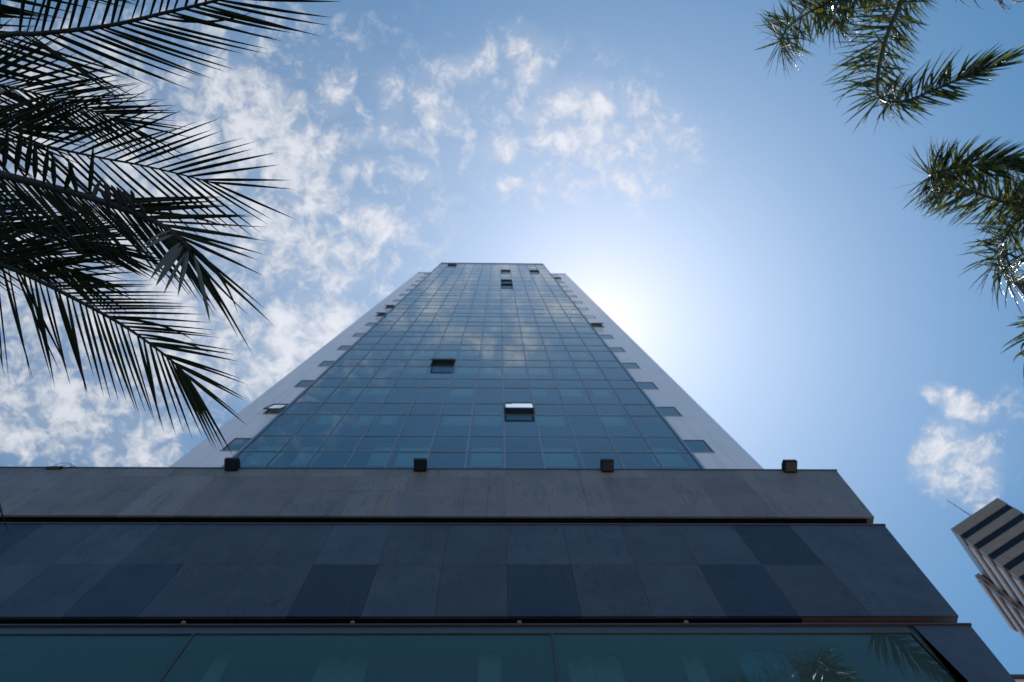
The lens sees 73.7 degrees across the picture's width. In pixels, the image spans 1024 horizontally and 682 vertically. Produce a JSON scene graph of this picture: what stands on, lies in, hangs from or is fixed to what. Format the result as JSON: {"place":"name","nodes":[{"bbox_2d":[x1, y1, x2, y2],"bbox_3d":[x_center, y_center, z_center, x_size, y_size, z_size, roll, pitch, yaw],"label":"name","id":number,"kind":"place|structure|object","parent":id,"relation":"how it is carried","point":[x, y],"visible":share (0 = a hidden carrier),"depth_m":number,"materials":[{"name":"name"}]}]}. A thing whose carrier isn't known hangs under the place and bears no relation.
{"place":"outdoors","nodes":[
{"label":"outdoors","id":0,"kind":"place"},
{"bbox_2d":[170,263,763,468],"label":"skyscraper","id":1,"kind":"structure","parent":0,"point":[490,365],"depth_m":23.87,"materials":[{"name":"glass"}]},
{"bbox_2d":[219,438,264,464],"bbox_3d":[-7.466,3.057,18.720,0.820,2.254,0.520,0,-79,-1],"label":"window","id":2,"kind":"structure","parent":1,"relation":"in","point":[246,455],"depth_m":18.93,"materials":[{"name":"blue glass"}]},
{"bbox_2d":[263,404,298,424],"bbox_3d":[-7.525,2.345,21.942,0.820,2.254,0.691,0,-79,-1],"label":"window","id":3,"kind":"structure","parent":1,"relation":"in","point":[287,420],"depth_m":22.08,"materials":[{"name":"blue glass"}]},
{"bbox_2d":[294,380,323,393],"bbox_3d":[-7.586,1.801,25.197,0.820,2.254,0.520,0,-79,-1],"label":"window","id":4,"kind":"structure","parent":1,"relation":"in","point":[312,389],"depth_m":25.52,"materials":[{"name":"blue glass"}]},
{"bbox_2d":[317,361,343,372],"bbox_3d":[-7.646,1.174,28.436,0.820,2.254,0.520,0,-79,-1],"label":"window","id":5,"kind":"structure","parent":1,"relation":"in","point":[335,370],"depth_m":28.69,"materials":[{"name":"blue glass"}]},
{"bbox_2d":[352,333,371,348],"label":"window","id":6,"kind":"structure","parent":1,"relation":"in","point":[356,333],"depth_m":35.00,"materials":[{"name":"blue glass"}]},
{"bbox_2d":[430,358,455,365],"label":"open window","id":7,"kind":"structure","parent":1,"relation":"in","point":[435,362],"depth_m":28.46,"materials":[{"name":"black glass"}]},
{"bbox_2d":[501,279,511,281],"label":"open window","id":8,"kind":"structure","parent":1,"relation":"in","point":[502,280],"depth_m":60.82,"materials":[{"name":"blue glass"}]},
{"bbox_2d":[501,283,512,285],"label":"open window","id":9,"kind":"structure","parent":1,"relation":"in","point":[502,284],"depth_m":57.64,"materials":[{"name":"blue glass"}]},
{"bbox_2d":[504,402,534,414],"bbox_3d":[0.228,2.114,21.970,0.982,1.254,0.289,0,-79,-1],"label":"open window","id":10,"kind":"structure","parent":1,"relation":"in","point":[510,408],"depth_m":21.79,"materials":[{"name":"black glass"}]},
{"bbox_2d":[589,323,603,336],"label":"window","id":11,"kind":"structure","parent":1,"relation":"in","point":[590,323],"depth_m":38.42,"materials":[{"name":"black glass"}]},
{"bbox_2d":[593,335,613,349],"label":"window","id":12,"kind":"structure","parent":1,"relation":"in","point":[594,340],"depth_m":35.59,"materials":[{"name":"blue glass"}]},
{"bbox_2d":[602,347,625,356],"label":"window","id":13,"kind":"structure","parent":1,"relation":"in","point":[604,354],"depth_m":32.25,"materials":[{"name":"blue glass"}]},
{"bbox_2d":[614,363,640,373],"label":"window","id":14,"kind":"structure","parent":1,"relation":"in","point":[618,371],"depth_m":29.02,"materials":[{"name":"blue glass"}]},
{"bbox_2d":[628,382,657,396],"bbox_3d":[4.985,1.889,25.447,0.920,2.254,0.520,0,-79,-1],"label":"window","id":15,"kind":"structure","parent":1,"relation":"in","point":[634,393],"depth_m":25.73,"materials":[{"name":"blue glass"}]},
{"bbox_2d":[647,407,681,425],"bbox_3d":[5.045,2.517,22.208,0.920,2.254,0.520,0,-79,-1],"label":"window","id":16,"kind":"structure","parent":1,"relation":"in","point":[655,421],"depth_m":22.42,"materials":[{"name":"blue glass"}]},
{"bbox_2d":[671,440,714,466],"bbox_3d":[5.105,3.145,18.970,0.920,2.254,0.520,0,-79,-1],"label":"window","id":17,"kind":"structure","parent":1,"relation":"in","point":[684,456],"depth_m":19.35,"materials":[{"name":"blue glass"}]},
{"bbox_2d":[0,466,1015,681],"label":"podium building","id":18,"kind":"structure","parent":0,"point":[246,574],"depth_m":8.34,"materials":[{"name":"stone"}]},
{"bbox_2d":[46,463,76,469],"bbox_3d":[-7.845,2.233,11.959,0.393,0.378,0.182,0,-79,-1],"label":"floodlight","id":19,"kind":"object","parent":18,"relation":"attached to","point":[53,467],"visible":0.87,"depth_m":11.77,"materials":[{"name":"metal"}]},
{"bbox_2d":[158,634,194,681],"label":"window frame","id":20,"kind":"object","parent":18,"relation":"in","point":[180,654],"depth_m":6.82,"materials":[{"name":"metal"}]},
{"bbox_2d":[224,457,239,470],"bbox_3d":[-4.851,2.199,11.857,0.224,0.188,0.350,0,-79,-1],"label":"floodlight","id":21,"kind":"object","parent":18,"relation":"attached to","point":[231,464],"visible":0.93,"depth_m":11.77,"materials":[{"name":"metal"}]},
{"bbox_2d":[414,458,426,471],"bbox_3d":[-1.598,2.222,11.922,0.224,0.188,0.350,0,-79,-1],"label":"floodlight","id":22,"kind":"object","parent":18,"relation":"attached to","point":[420,464],"visible":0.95,"depth_m":11.83,"materials":[{"name":"metal"}]},
{"bbox_2d":[551,633,559,681],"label":"window frame","id":23,"kind":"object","parent":18,"relation":"in","point":[552,635],"depth_m":6.86,"materials":[{"name":"metal"}]},
{"bbox_2d":[600,459,613,471],"bbox_3d":[1.665,2.245,11.986,0.224,0.188,0.350,0,-79,-1],"label":"floodlight","id":24,"kind":"object","parent":18,"relation":"attached to","point":[606,465],"visible":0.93,"depth_m":11.90,"materials":[{"name":"metal"}]},
{"bbox_2d":[781,459,796,472],"bbox_3d":[4.890,2.267,12.050,0.224,0.188,0.350,0,-79,-1],"label":"floodlight","id":25,"kind":"object","parent":18,"relation":"attached to","point":[788,465],"visible":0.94,"depth_m":11.96,"materials":[{"name":"metal"}]},
{"bbox_2d":[0,0,1023,673],"label":"sky","id":26,"kind":"structure","parent":0,"point":[721,210],"materials":[{"name":"blue"}]},
{"bbox_2d":[951,498,1023,638],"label":"office block","id":27,"kind":"structure","parent":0,"point":[990,536],"depth_m":108.10,"materials":[{"name":"grey concrete"}]},
{"bbox_2d":[1010,674,1023,681],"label":"building","id":28,"kind":"structure","parent":0,"point":[1018,677],"depth_m":20.93,"materials":[{"name":"metal"}]},
{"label":"pavement","id":29,"kind":"structure","parent":0,"visible":0},
{"bbox_2d":[0,0,341,533],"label":"palm tree","id":30,"kind":"object","parent":29,"relation":"on","point":[20,257],"visible":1,"depth_m":3.54,"materials":[{"name":"green plant"}]},
{"bbox_2d":[752,0,1023,132],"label":"palm tree","id":31,"kind":"object","parent":29,"relation":"on","point":[976,68],"visible":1,"depth_m":15.42,"materials":[{"name":"green plant"}]},
{"bbox_2d":[892,135,1023,376],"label":"palm tree","id":32,"kind":"object","parent":29,"relation":"on","point":[984,165],"visible":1,"depth_m":15.05,"materials":[{"name":"green plant"}]}
]}

